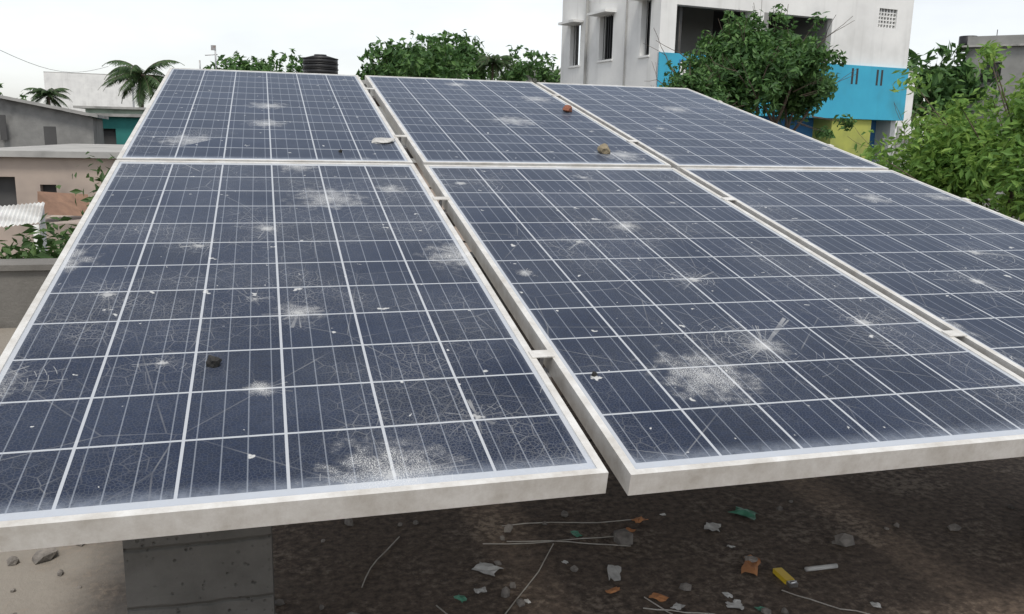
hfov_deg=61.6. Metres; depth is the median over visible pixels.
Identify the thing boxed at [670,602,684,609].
litter scrap
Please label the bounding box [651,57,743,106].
tree
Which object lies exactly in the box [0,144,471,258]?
beige house
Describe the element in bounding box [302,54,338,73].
water tank
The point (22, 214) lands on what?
corrugated awning
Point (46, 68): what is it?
service wire
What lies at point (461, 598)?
litter scrap
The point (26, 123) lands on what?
house
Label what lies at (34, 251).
shrub
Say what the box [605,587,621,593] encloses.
litter scrap
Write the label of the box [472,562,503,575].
paper litter
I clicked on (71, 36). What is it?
sky
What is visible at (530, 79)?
building
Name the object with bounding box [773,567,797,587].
discarded lighter
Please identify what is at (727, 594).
litter scrap
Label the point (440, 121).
solar panel
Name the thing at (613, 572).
paper litter
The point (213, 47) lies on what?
antenna poles
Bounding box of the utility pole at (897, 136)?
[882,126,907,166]
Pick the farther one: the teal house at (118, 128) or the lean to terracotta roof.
the teal house at (118, 128)
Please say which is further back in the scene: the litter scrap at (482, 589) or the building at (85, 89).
the building at (85, 89)
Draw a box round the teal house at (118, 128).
[76,113,141,144]
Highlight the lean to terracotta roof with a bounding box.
[31,191,88,251]
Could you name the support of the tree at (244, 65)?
on the ground
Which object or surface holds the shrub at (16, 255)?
on the ground
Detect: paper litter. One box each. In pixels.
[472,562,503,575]
[607,565,620,580]
[704,522,720,531]
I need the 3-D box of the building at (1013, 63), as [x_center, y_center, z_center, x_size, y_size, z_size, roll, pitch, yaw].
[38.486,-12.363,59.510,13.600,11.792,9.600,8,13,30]
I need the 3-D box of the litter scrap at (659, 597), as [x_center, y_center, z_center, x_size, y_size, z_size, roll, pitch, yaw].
[0.346,0.683,2.026,0.044,0.006,0.033,9,14,35]
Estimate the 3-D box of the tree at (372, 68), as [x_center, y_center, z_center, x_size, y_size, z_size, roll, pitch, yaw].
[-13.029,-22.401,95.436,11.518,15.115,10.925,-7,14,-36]
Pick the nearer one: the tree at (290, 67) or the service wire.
the service wire
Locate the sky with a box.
[0,0,1023,133]
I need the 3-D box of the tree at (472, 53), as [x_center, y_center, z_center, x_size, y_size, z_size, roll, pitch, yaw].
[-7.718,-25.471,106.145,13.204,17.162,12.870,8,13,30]
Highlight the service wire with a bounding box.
[0,50,107,71]
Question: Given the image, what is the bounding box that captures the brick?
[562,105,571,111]
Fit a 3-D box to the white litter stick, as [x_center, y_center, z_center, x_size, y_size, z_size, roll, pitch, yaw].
[0.786,0.662,2.182,0.090,0.012,0.012,-2,12,-14]
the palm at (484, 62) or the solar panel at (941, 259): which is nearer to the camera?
the solar panel at (941, 259)
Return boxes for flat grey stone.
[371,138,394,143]
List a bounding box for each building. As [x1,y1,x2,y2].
[43,71,134,112]
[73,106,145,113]
[504,69,560,83]
[558,0,913,165]
[894,71,915,136]
[960,35,1023,212]
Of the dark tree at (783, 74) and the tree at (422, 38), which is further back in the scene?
the tree at (422, 38)
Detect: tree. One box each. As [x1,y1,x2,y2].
[0,83,27,99]
[203,51,274,71]
[258,48,302,72]
[356,35,423,79]
[377,30,471,78]
[382,36,480,79]
[419,29,501,79]
[487,45,560,82]
[643,3,856,140]
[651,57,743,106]
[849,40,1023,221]
[907,41,1002,135]
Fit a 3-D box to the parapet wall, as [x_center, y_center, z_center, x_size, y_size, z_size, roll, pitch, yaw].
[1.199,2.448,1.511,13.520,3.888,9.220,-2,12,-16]
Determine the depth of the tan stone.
3.50 m
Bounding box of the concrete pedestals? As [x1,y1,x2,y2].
[122,526,274,613]
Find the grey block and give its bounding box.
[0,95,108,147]
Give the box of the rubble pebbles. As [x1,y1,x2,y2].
[6,467,1014,613]
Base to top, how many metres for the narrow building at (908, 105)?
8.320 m
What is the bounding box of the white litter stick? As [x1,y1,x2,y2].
[804,563,837,571]
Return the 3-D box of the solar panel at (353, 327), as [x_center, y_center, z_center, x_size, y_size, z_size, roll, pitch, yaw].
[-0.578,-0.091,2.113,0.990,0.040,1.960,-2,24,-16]
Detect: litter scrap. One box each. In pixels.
[453,594,466,602]
[474,587,486,592]
[570,530,582,536]
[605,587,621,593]
[649,592,668,601]
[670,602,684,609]
[722,592,732,597]
[725,601,743,609]
[870,602,880,607]
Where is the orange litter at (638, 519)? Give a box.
[631,516,647,522]
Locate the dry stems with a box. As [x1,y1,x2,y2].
[361,519,868,613]
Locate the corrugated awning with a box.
[0,202,47,250]
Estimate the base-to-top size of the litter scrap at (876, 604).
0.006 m
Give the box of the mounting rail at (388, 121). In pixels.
[361,80,404,144]
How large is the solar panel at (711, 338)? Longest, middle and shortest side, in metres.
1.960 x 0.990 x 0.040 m
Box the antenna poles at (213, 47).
[199,45,217,68]
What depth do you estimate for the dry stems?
2.25 m
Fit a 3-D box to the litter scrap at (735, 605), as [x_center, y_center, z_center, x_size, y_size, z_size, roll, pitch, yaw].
[0.518,0.693,1.997,0.043,0.005,0.031,3,11,8]
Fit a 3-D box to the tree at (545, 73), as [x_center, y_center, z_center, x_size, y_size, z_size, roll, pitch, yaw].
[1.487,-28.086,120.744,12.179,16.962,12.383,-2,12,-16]
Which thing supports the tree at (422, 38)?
on the ground
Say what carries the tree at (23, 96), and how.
on the ground
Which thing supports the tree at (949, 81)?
on the ground
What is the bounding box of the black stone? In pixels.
[206,355,221,367]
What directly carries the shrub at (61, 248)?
on the ground
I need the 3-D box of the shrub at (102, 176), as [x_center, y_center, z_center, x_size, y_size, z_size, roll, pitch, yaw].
[-4.100,0.577,9.074,1.316,4.369,1.668,-7,14,-36]
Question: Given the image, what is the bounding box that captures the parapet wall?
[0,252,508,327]
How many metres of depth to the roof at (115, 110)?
48.15 m
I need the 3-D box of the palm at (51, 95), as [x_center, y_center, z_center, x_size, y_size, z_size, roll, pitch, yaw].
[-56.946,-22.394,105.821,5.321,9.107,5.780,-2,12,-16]
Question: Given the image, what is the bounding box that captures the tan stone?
[597,143,609,153]
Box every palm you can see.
[24,88,70,108]
[100,60,184,106]
[471,54,518,80]
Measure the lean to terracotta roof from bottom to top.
3.586 m
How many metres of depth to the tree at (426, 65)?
88.21 m
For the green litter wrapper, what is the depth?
2.49 m
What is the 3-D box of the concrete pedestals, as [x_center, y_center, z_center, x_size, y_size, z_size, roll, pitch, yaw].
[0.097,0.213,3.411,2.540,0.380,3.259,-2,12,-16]
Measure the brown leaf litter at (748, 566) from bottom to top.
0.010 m
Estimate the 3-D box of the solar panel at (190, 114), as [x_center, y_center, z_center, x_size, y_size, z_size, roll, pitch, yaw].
[-1.092,-0.881,3.854,0.990,0.040,1.960,-2,24,-16]
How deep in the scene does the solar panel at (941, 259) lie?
2.74 m
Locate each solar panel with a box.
[0,160,608,551]
[116,68,412,163]
[365,75,670,171]
[423,165,1023,495]
[537,82,888,170]
[679,167,1023,378]
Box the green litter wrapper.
[730,506,757,519]
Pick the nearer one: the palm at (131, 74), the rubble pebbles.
the rubble pebbles
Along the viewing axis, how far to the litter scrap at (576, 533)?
2.34 m
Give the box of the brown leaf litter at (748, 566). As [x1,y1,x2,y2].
[741,554,760,575]
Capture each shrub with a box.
[0,224,57,258]
[3,213,76,258]
[4,228,67,258]
[46,151,114,250]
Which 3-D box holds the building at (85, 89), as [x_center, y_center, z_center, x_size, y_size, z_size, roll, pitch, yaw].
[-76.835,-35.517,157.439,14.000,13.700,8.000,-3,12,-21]

